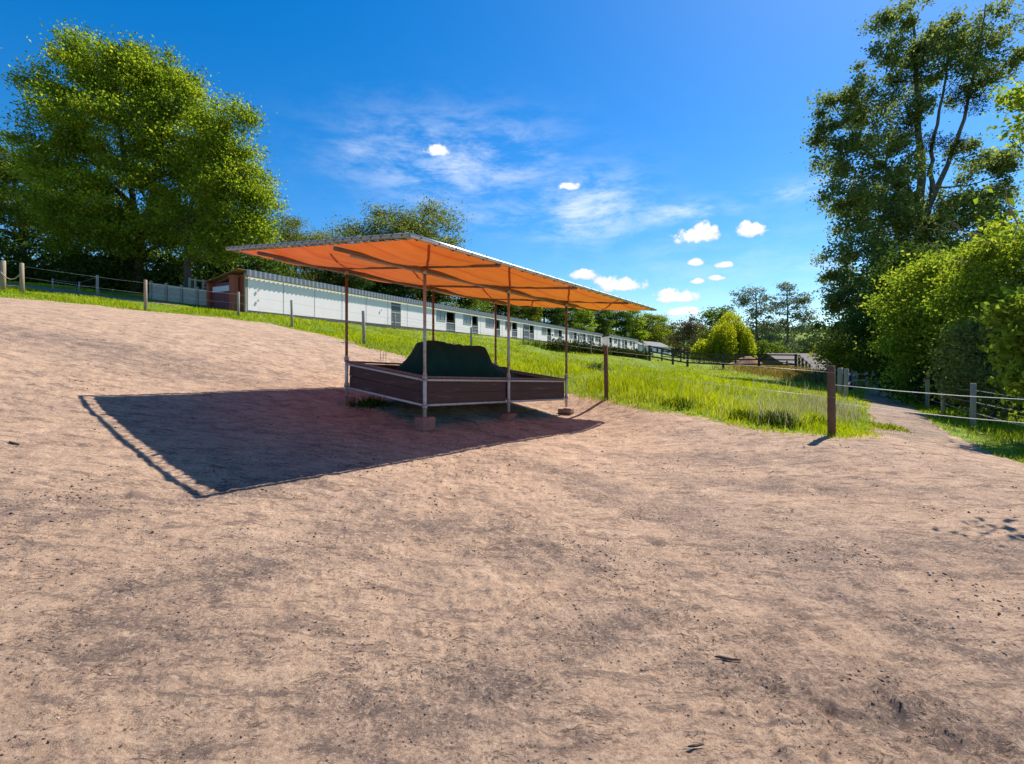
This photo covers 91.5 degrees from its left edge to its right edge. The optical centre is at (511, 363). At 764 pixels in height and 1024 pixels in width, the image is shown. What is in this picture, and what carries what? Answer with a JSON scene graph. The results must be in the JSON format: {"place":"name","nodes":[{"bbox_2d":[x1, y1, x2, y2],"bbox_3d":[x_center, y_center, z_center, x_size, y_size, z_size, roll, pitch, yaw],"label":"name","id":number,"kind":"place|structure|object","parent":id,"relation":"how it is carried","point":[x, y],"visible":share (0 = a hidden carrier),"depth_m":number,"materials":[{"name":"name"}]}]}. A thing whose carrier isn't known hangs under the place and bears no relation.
{"place":"outdoors","nodes":[
{"label":"outdoors","id":0,"kind":"place"},
{"bbox_2d":[6,283,177,304],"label":"track","id":1,"kind":"structure","parent":0,"point":[67,291],"depth_m":28.02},
{"bbox_2d":[0,298,1023,763],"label":"yard","id":2,"kind":"structure","parent":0,"point":[168,688],"depth_m":4.17,"materials":[{"name":"beige sand"}]},
{"bbox_2d":[347,395,389,409],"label":"weed clump","id":3,"kind":"object","parent":2,"relation":"on","point":[372,402],"visible":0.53,"depth_m":10.85,"materials":[{"name":"green plant"}]},
{"bbox_2d":[225,231,656,431],"bbox_3d":[-0.876,-0.527,12.128,5.621,3.745,9.158,0,0,37],"label":"feed rack shelter","id":4,"kind":"object","parent":2,"relation":"on","point":[423,263],"visible":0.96,"depth_m":10.29,"materials":[{"name":"orange fabric"}]},
{"bbox_2d":[384,340,519,396],"bbox_3d":[-1.152,0.147,12.210,1.999,1.344,4.425,0,0,37],"label":"covered hay","id":5,"kind":"object","parent":4,"relation":"in","point":[450,359],"visible":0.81,"depth_m":10.76},
{"bbox_2d":[1,366,1003,760],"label":"pebbles","id":6,"kind":"object","parent":2,"relation":"on","point":[487,614],"visible":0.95,"depth_m":4.41,"materials":[{"name":"stone"}]},
{"bbox_2d":[0,326,1023,763],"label":"dirt crumbs","id":7,"kind":"object","parent":2,"relation":"on","point":[468,604],"visible":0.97,"depth_m":3.88,"materials":[{"name":"brown soil"}]},
{"bbox_2d":[655,394,702,413],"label":"weed clump","id":8,"kind":"object","parent":2,"relation":"on","point":[676,405],"visible":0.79,"depth_m":13.31,"materials":[{"name":"green plant"}]},
{"bbox_2d":[688,743,703,747],"bbox_3d":[0.931,1.929,2.525,0.092,0.018,0.015,0,0,-15],"label":"stick","id":9,"kind":"object","parent":2,"relation":"on","point":[695,745],"visible":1,"depth_m":2.52,"materials":[{"name":"wood"}]},
{"bbox_2d":[715,655,740,660],"bbox_3d":[1.421,1.935,3.284,0.172,0.038,0.026,0,0,0],"label":"stick","id":10,"kind":"object","parent":2,"relation":"on","point":[727,658],"visible":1,"depth_m":3.28,"materials":[{"name":"wood"}]},
{"bbox_2d":[0,280,1023,462],"bbox_3d":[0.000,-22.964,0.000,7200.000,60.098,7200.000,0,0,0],"label":"ground","id":11,"kind":"structure","parent":0,"point":[141,297],"depth_m":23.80,"materials":[{"name":"green plant"}]},
{"bbox_2d":[0,260,19,289],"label":"rope gate","id":12,"kind":"structure","parent":11,"relation":"on","point":[3,277],"depth_m":22.61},
{"bbox_2d":[0,239,42,277],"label":"shady bush","id":13,"kind":"object","parent":11,"relation":"on","point":[1,254],"visible":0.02,"depth_m":37.31,"materials":[{"name":"green plant"}]},
{"bbox_2d":[0,233,88,287],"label":"shady bush","id":14,"kind":"object","parent":11,"relation":"on","point":[10,252],"visible":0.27,"depth_m":35.83,"materials":[{"name":"green plant"}]},
{"bbox_2d":[52,275,98,295],"bbox_3d":[-24.485,-4.234,28.393,3.241,1.408,0.827,0,0,12],"label":"wire fence","id":15,"kind":"object","parent":11,"relation":"on","point":[97,285],"visible":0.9,"depth_m":27.74,"materials":[{"name":"metal"}]},
{"bbox_2d":[0,123,151,262],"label":"tall tree","id":16,"kind":"object","parent":11,"relation":"on","point":[10,212],"visible":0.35,"depth_m":35.76,"materials":[{"name":"green plant"}]},
{"bbox_2d":[11,240,144,290],"bbox_3d":[-31.253,-6.268,36.895,9.542,5.341,7.895,0,0,0],"label":"shady bush","id":17,"kind":"object","parent":11,"relation":"on","point":[68,269],"visible":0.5,"depth_m":35.02,"materials":[{"name":"green plant"}]},
{"bbox_2d":[0,14,242,292],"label":"tall tree","id":18,"kind":"object","parent":11,"relation":"on","point":[137,74],"visible":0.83,"depth_m":32.34,"materials":[{"name":"green plant"}]},
{"bbox_2d":[75,239,181,293],"bbox_3d":[-26.173,-6.562,36.528,8.348,5.857,7.732,0,0,-23],"label":"shady bush","id":19,"kind":"object","parent":11,"relation":"on","point":[123,267],"visible":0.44,"depth_m":34.60,"materials":[{"name":"green plant"}]},
{"bbox_2d":[149,281,205,305],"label":"plank wall","id":20,"kind":"structure","parent":11,"relation":"on","point":[175,291],"depth_m":30.48,"materials":[{"name":"wood"}]},
{"bbox_2d":[139,253,243,297],"bbox_3d":[-22.933,-5.985,36.964,7.697,5.768,7.849,0,0,26],"label":"shady bush","id":21,"kind":"object","parent":11,"relation":"on","point":[198,273],"visible":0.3,"depth_m":34.76,"materials":[{"name":"green plant"}]},
{"bbox_2d":[188,278,204,293],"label":"gate","id":22,"kind":"structure","parent":11,"relation":"on","point":[195,282],"depth_m":31.15,"materials":[{"name":"grey metal"}]},
{"bbox_2d":[127,82,292,299],"bbox_3d":[-19.130,-10.972,32.457,9.602,13.889,7.677,0,0,0],"label":"tall tree","id":23,"kind":"object","parent":11,"relation":"on","point":[247,222],"visible":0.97,"depth_m":31.52,"materials":[{"name":"green plant"}]},
{"bbox_2d":[203,268,246,312],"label":"red shed","id":24,"kind":"structure","parent":11,"relation":"on","point":[234,285],"depth_m":29.08,"materials":[{"name":"brick"}]},
{"bbox_2d":[212,284,228,308],"bbox_3d":[-17.122,-3.655,29.435,1.848,2.010,0.050,0,0,27],"label":"door","id":25,"kind":"structure","parent":24,"relation":"in","point":[223,297],"depth_m":29.45,"materials":[{"name":"red paint"}]},
{"bbox_2d":[192,248,291,286],"bbox_3d":[-20.460,-6.681,38.059,8.430,5.676,7.550,0,0,0],"label":"shady bush","id":26,"kind":"object","parent":11,"relation":"on","point":[257,265],"visible":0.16,"depth_m":36.49,"materials":[{"name":"green plant"}]},
{"bbox_2d":[242,247,297,276],"bbox_3d":[-19.908,-7.035,40.919,4.967,6.402,5.739,0,0,-2],"label":"tree","id":27,"kind":"object","parent":11,"relation":"on","point":[283,270],"visible":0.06,"depth_m":40.92,"materials":[{"name":"green plant"}]},
{"bbox_2d":[268,209,333,282],"bbox_3d":[-19.674,-8.778,45.963,8.528,11.239,8.650,0,0,7],"label":"tree","id":28,"kind":"object","parent":11,"relation":"on","point":[288,224],"visible":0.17,"depth_m":45.46,"materials":[{"name":"green plant"}]},
{"bbox_2d":[298,224,357,282],"bbox_3d":[-18.530,-8.164,49.190,7.618,10.449,7.511,0,0,-24],"label":"tree","id":29,"kind":"object","parent":11,"relation":"on","point":[330,233],"visible":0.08,"depth_m":47.73,"materials":[{"name":"green plant"}]},
{"bbox_2d":[308,269,381,290],"bbox_3d":[-15.520,-6.833,45.591,7.241,7.375,5.404,0,0,34],"label":"tree","id":30,"kind":"object","parent":11,"relation":"on","point":[353,281],"visible":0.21,"depth_m":45.45,"materials":[{"name":"green plant"}]},
{"bbox_2d":[315,194,434,300],"bbox_3d":[-15.371,-10.445,55.023,14.209,15.470,14.412,0,0,1],"label":"tree","id":31,"kind":"object","parent":11,"relation":"on","point":[382,220],"visible":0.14,"depth_m":53.44,"materials":[{"name":"green plant"}]},
{"bbox_2d":[357,280,420,297],"bbox_3d":[-14.397,-7.637,54.448,9.783,9.133,7.302,0,0,22],"label":"tree","id":32,"kind":"object","parent":11,"relation":"on","point":[387,289],"visible":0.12,"depth_m":53.03,"materials":[{"name":"green plant"}]},
{"bbox_2d":[203,269,602,346],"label":"stable building","id":33,"kind":"structure","parent":11,"relation":"on","point":[311,297],"depth_m":38.23,"materials":[{"name":"grey paint"}]},
{"bbox_2d":[391,303,399,325],"bbox_3d":[-9.455,-4.005,40.574,0.070,1.850,1.117,0,0,27],"label":"door","id":34,"kind":"structure","parent":33,"relation":"in","point":[395,308],"depth_m":40.52,"materials":[{"name":"grey paint"}]},
{"bbox_2d":[436,310,445,321],"bbox_3d":[-6.579,-4.460,46.154,0.110,0.974,1.460,0,0,27],"label":"window","id":35,"kind":"structure","parent":33,"relation":"in","point":[440,315],"depth_m":46.10,"materials":[{"name":"glass"}]},
{"bbox_2d":[447,322,454,331],"bbox_3d":[-5.865,-3.540,47.589,0.063,0.860,1.424,0,0,27],"label":"half door","id":36,"kind":"structure","parent":33,"relation":"in","point":[452,325],"depth_m":47.57,"materials":[{"name":"grey paint"}]},
{"bbox_2d":[463,314,470,324],"bbox_3d":[-4.519,-4.460,50.175,0.110,0.974,1.500,0,0,27],"label":"window","id":37,"kind":"structure","parent":33,"relation":"in","point":[466,318],"depth_m":50.21,"materials":[{"name":"grey glass"}]},
{"bbox_2d":[472,325,477,333],"bbox_3d":[-3.852,-3.540,51.516,0.063,0.860,1.126,0,0,27],"label":"half door","id":38,"kind":"structure","parent":33,"relation":"in","point":[474,328],"depth_m":51.46,"materials":[{"name":"grey paint"}]},
{"bbox_2d":[486,318,493,327],"bbox_3d":[-2.428,-4.460,54.257,0.110,0.974,1.842,0,0,27],"label":"window","id":39,"kind":"structure","parent":33,"relation":"in","point":[489,322],"depth_m":54.28,"materials":[{"name":"grey glass"}]},
{"bbox_2d":[505,321,511,329],"bbox_3d":[-0.451,-4.460,58.114,0.110,0.974,1.550,0,0,27],"label":"window","id":40,"kind":"structure","parent":33,"relation":"in","point":[505,321],"depth_m":57.74,"materials":[{"name":"grey glass"}]},
{"bbox_2d":[512,330,516,337],"bbox_3d":[0.275,-3.540,59.571,0.063,0.860,1.314,0,0,27],"label":"half door","id":41,"kind":"structure","parent":33,"relation":"in","point":[514,333],"depth_m":59.58,"materials":[{"name":"grey paint"}]},
{"bbox_2d":[523,324,528,338],"bbox_3d":[1.750,-4.005,62.443,0.070,1.850,1.706,0,0,27],"label":"door","id":42,"kind":"structure","parent":33,"relation":"in","point":[526,327],"depth_m":62.53,"materials":[{"name":"grey paint"}]},
{"bbox_2d":[542,327,546,334],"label":"window","id":43,"kind":"structure","parent":33,"relation":"in","point":[544,329],"depth_m":67.57,"materials":[{"name":"grey glass"}]},
{"bbox_2d":[569,331,573,337],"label":"window","id":44,"kind":"structure","parent":33,"relation":"in","point":[570,333],"depth_m":76.86,"materials":[{"name":"grey glass"}]},
{"bbox_2d":[371,192,474,309],"bbox_3d":[-11.152,-11.611,59.768,16.416,17.872,16.650,0,0,-33],"label":"tree","id":45,"kind":"object","parent":11,"relation":"on","point":[436,220],"visible":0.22,"depth_m":58.51,"materials":[{"name":"green plant"}]},
{"bbox_2d":[19,263,835,435],"bbox_3d":[-6.390,-1.393,19.471,31.239,6.272,6.866,0,0,23],"label":"wire fence","id":46,"kind":"object","parent":11,"relation":"on","point":[831,406],"visible":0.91,"depth_m":14.09,"materials":[{"name":"wood"}]},
{"bbox_2d":[837,385,1023,422],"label":"tape gate","id":47,"kind":"structure","parent":46,"relation":"attached to","point":[930,393],"depth_m":10.30,"materials":[{"name":"white plastic"}]},
{"bbox_2d":[417,289,457,305],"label":"tree","id":48,"kind":"object","parent":11,"relation":"on","point":[439,295],"visible":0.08,"depth_m":58.29,"materials":[{"name":"green plant"}]},
{"bbox_2d":[445,296,494,313],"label":"tree","id":49,"kind":"object","parent":11,"relation":"on","point":[475,305],"visible":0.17,"depth_m":64.82,"materials":[{"name":"green plant"}]},
{"bbox_2d":[482,301,527,317],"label":"tree","id":50,"kind":"object","parent":11,"relation":"on","point":[501,309],"visible":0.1,"depth_m":72.88,"materials":[{"name":"green plant"}]},
{"bbox_2d":[391,314,643,353],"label":"wire fence","id":51,"kind":"object","parent":11,"relation":"on","point":[470,336],"visible":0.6,"depth_m":42.62,"materials":[{"name":"metal"}]},
{"bbox_2d":[504,305,547,321],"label":"tree","id":52,"kind":"object","parent":11,"relation":"on","point":[531,314],"visible":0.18,"depth_m":80.11,"materials":[{"name":"green plant"}]},
{"bbox_2d":[516,340,546,347],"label":"weed clump","id":53,"kind":"object","parent":11,"relation":"on","point":[535,343],"visible":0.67,"depth_m":43.14,"materials":[{"name":"green plant"}]},
{"bbox_2d":[520,307,569,325],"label":"tree","id":54,"kind":"object","parent":11,"relation":"on","point":[551,314],"visible":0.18,"depth_m":88.00,"materials":[{"name":"green plant"}]},
{"bbox_2d":[547,307,585,328],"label":"tree","id":55,"kind":"object","parent":11,"relation":"on","point":[571,324],"visible":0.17,"depth_m":95.72,"materials":[{"name":"green plant"}]},
{"bbox_2d":[569,309,598,331],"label":"tree","id":56,"kind":"object","parent":11,"relation":"on","point":[584,316],"visible":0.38,"depth_m":104.60,"materials":[{"name":"green plant"}]},
{"bbox_2d":[536,334,658,360],"bbox_3d":[8.332,-1.303,46.288,16.588,2.468,3.613,0,0,-43],"label":"hedge","id":57,"kind":"object","parent":11,"relation":"on","point":[558,346],"visible":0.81,"depth_m":44.37,"materials":[{"name":"green plant"}]},
{"bbox_2d":[581,361,613,371],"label":"weed clump","id":58,"kind":"object","parent":11,"relation":"on","point":[595,365],"visible":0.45,"depth_m":20.89,"materials":[{"name":"green plant"}]},
{"bbox_2d":[587,310,622,335],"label":"tree","id":59,"kind":"object","parent":11,"relation":"on","point":[604,323],"visible":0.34,"depth_m":115.11,"materials":[{"name":"green plant"}]},
{"bbox_2d":[591,310,636,342],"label":"tree","id":60,"kind":"object","parent":11,"relation":"on","point":[623,324],"visible":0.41,"depth_m":127.95,"materials":[{"name":"green plant"}]},
{"bbox_2d":[602,334,638,350],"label":"stable building","id":61,"kind":"structure","parent":11,"relation":"on","point":[617,342],"depth_m":99.32,"materials":[{"name":"grey paint"}]},
{"bbox_2d":[617,310,655,341],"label":"tree","id":62,"kind":"object","parent":11,"relation":"on","point":[636,330],"visible":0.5,"depth_m":143.80,"materials":[{"name":"green plant"}]},
{"bbox_2d":[630,312,667,343],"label":"tree","id":63,"kind":"object","parent":11,"relation":"on","point":[657,337],"visible":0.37,"depth_m":180.18,"materials":[{"name":"green plant"}]},
{"bbox_2d":[638,341,671,354],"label":"white house","id":64,"kind":"structure","parent":11,"relation":"on","point":[657,344],"depth_m":148.62,"materials":[{"name":"white paint"}]},
{"bbox_2d":[648,315,675,346],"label":"tree","id":65,"kind":"object","parent":11,"relation":"on","point":[663,320],"visible":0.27,"depth_m":189.94,"materials":[{"name":"green plant"}]},
{"bbox_2d":[666,325,687,355],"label":"tree","id":66,"kind":"object","parent":11,"relation":"on","point":[675,336],"visible":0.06,"depth_m":203.78,"materials":[{"name":"green plant"}]},
{"bbox_2d":[660,312,709,356],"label":"brown bush","id":67,"kind":"object","parent":11,"relation":"on","point":[687,329],"visible":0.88,"depth_m":111.51,"materials":[{"name":"grey plant"}]},
{"bbox_2d":[689,328,708,361],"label":"green bush","id":68,"kind":"object","parent":11,"relation":"on","point":[700,338],"visible":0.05,"depth_m":118.23,"materials":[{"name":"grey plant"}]},
{"bbox_2d":[690,339,715,362],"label":"willow bush","id":69,"kind":"object","parent":11,"relation":"on","point":[701,346],"visible":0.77,"depth_m":72.06,"materials":[{"name":"green plant"}]},
{"bbox_2d":[690,303,743,341],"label":"round tree","id":70,"kind":"object","parent":11,"relation":"on","point":[710,315],"visible":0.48,"depth_m":99.20,"materials":[{"name":"green plant"}]},
{"bbox_2d":[661,349,793,365],"bbox_3d":[25.700,-0.125,57.400,19.187,3.121,0.171,0,0,-15],"label":"timber fence","id":71,"kind":"object","parent":11,"relation":"on","point":[735,356],"visible":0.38,"depth_m":56.73,"materials":[{"name":"brown wood"}]},
{"bbox_2d":[648,345,810,368],"bbox_3d":[34.169,0.106,59.989,50.004,3.696,9.060,0,0,-42],"label":"timber fence","id":72,"kind":"object","parent":11,"relation":"on","point":[723,359],"visible":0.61,"depth_m":47.48,"materials":[{"name":"wood"}]},
{"bbox_2d":[706,310,756,362],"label":"willow tree","id":73,"kind":"object","parent":11,"relation":"on","point":[734,336],"visible":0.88,"depth_m":72.16,"materials":[{"name":"green plant"}]},
{"bbox_2d":[724,407,761,423],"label":"weed clump","id":74,"kind":"object","parent":11,"relation":"on","point":[746,415],"visible":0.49,"depth_m":12.06,"materials":[{"name":"green plant"}]},
{"bbox_2d":[627,321,864,371],"bbox_3d":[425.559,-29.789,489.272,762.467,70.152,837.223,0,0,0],"label":"wood","id":75,"kind":"object","parent":11,"relation":"on","point":[807,331],"visible":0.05,"depth_m":655.00,"materials":[{"name":"green plant"}]},
{"bbox_2d":[729,356,762,365],"bbox_3d":[27.500,0.023,58.000,6.400,1.828,4.800,0,0,0],"label":"earth heap","id":76,"kind":"object","parent":11,"relation":"on","point":[747,361],"visible":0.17,"depth_m":57.13,"materials":[{"name":"brown soil"}]},
{"bbox_2d":[729,283,786,351],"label":"grey poplar","id":77,"kind":"object","parent":11,"relation":"on","point":[742,300],"visible":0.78,"depth_m":91.61,"materials":[{"name":"green plant"}]},
{"bbox_2d":[744,407,811,430],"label":"weed clump","id":78,"kind":"object","parent":11,"relation":"on","point":[776,422],"visible":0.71,"depth_m":11.42,"materials":[{"name":"green plant"}]},
{"bbox_2d":[753,338,802,357],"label":"green bush","id":79,"kind":"object","parent":11,"relation":"on","point":[769,347],"visible":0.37,"depth_m":82.77,"materials":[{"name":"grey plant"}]},
{"bbox_2d":[758,281,820,352],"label":"grey poplar","id":80,"kind":"object","parent":11,"relation":"on","point":[797,300],"visible":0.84,"depth_m":94.56,"materials":[{"name":"green plant"}]},
{"bbox_2d":[760,353,836,372],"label":"barn","id":81,"kind":"structure","parent":11,"relation":"on","point":[809,360],"depth_m":63.42,"materials":[{"name":"tile"}]},
{"bbox_2d":[789,336,833,353],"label":"green bush","id":82,"kind":"object","parent":11,"relation":"on","point":[812,340],"visible":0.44,"depth_m":109.11,"materials":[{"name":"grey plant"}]},
{"bbox_2d":[807,414,838,427],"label":"weed clump","id":83,"kind":"object","parent":11,"relation":"on","point":[814,417],"visible":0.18,"depth_m":11.74,"materials":[{"name":"green plant"}]},
{"bbox_2d":[798,332,885,381],"bbox_3d":[30.437,-0.116,45.321,7.146,5.577,5.481,0,0,0],"label":"roadside bush","id":84,"kind":"object","parent":11,"relation":"on","point":[835,360],"visible":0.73,"depth_m":44.62,"materials":[{"name":"green plant"}]},
{"bbox_2d":[837,368,879,397],"bbox_3d":[21.458,1.208,31.448,1.690,2.039,22.967,0,0,39],"label":"post and rail fence","id":85,"kind":"object","parent":11,"relation":"on","point":[847,383],"visible":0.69,"depth_m":23.48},
{"bbox_2d":[848,372,852,389],"bbox_3d":[24.909,1.246,36.776,0.319,1.318,0.320,0,0,0],"label":"blue cloth","id":86,"kind":"object","parent":85,"relation":"hanging from","point":[851,384],"visible":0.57,"depth_m":36.67,"materials":[{"name":"blue fabric"}]},
{"bbox_2d":[810,234,998,408],"bbox_3d":[25.331,-2.324,30.418,9.586,11.286,19.581,0,0,16],"label":"roadside bush","id":87,"kind":"object","parent":11,"relation":"on","point":[858,329],"visible":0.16,"depth_m":30.90,"materials":[{"name":"green plant"}]},
{"bbox_2d":[790,0,1023,351],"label":"poplar tree","id":88,"kind":"object","parent":11,"relation":"on","point":[904,208],"visible":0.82,"depth_m":44.76,"materials":[{"name":"green plant"}]},
{"bbox_2d":[848,231,1008,407],"bbox_3d":[21.716,-1.834,25.040,9.190,9.122,6.532,0,0,0],"label":"roadside bush","id":89,"kind":"object","parent":11,"relation":"on","point":[910,322],"visible":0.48,"depth_m":24.83,"materials":[{"name":"green plant"}]},
{"bbox_2d":[910,304,1023,424],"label":"roadside bush","id":90,"kind":"object","parent":11,"relation":"on","point":[973,356],"visible":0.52,"depth_m":17.48,"materials":[{"name":"green plant"}]},
{"bbox_2d":[911,201,1023,420],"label":"roadside bush","id":91,"kind":"object","parent":11,"relation":"on","point":[999,264],"visible":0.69,"depth_m":18.66,"materials":[{"name":"green plant"}]},
{"bbox_2d":[914,379,1023,428],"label":"fence","id":92,"kind":"object","parent":11,"relation":"on","point":[972,411],"visible":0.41,"depth_m":15.13,"materials":[{"name":"wood"}]},
{"bbox_2d":[914,77,1023,286],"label":"overhanging tree","id":93,"kind":"object","parent":11,"relation":"on","point":[1016,95],"visible":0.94,"depth_m":17.28,"materials":[{"name":"green plant"}]},
{"bbox_2d":[968,286,1023,408],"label":"roadside bush","id":94,"kind":"object","parent":11,"relation":"on","point":[1012,306],"visible":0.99,"depth_m":12.65,"materials":[{"name":"green plant"}]},
{"bbox_2d":[0,0,1023,335],"label":"sky","id":95,"kind":"structure","parent":0,"point":[638,151],"materials":[{"name":"blue"}]},
{"bbox_2d":[226,308,866,428],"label":"seed grass","id":96,"kind":"structure","parent":0,"point":[844,408],"depth_m":14.90,"materials":[{"name":"green plant"}]},
{"bbox_2d":[697,363,882,389],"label":"dry grass","id":97,"kind":"structure","parent":0,"point":[802,374],"depth_m":43.55,"materials":[{"name":"brown plant"}]},
{"bbox_2d":[865,391,983,446],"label":"path","id":98,"kind":"structure","parent":0,"point":[920,425],"depth_m":15.25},
{"bbox_2d":[869,422,917,433],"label":"weed clump","id":99,"kind":"object","parent":98,"relation":"on","point":[890,426],"visible":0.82,"depth_m":13.62,"materials":[{"name":"green plant"}]},
{"bbox_2d":[848,399,1023,462],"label":"verge grass","id":100,"kind":"structure","parent":0,"point":[1016,433],"depth_m":15.18,"materials":[{"name":"green plant"}]}
]}

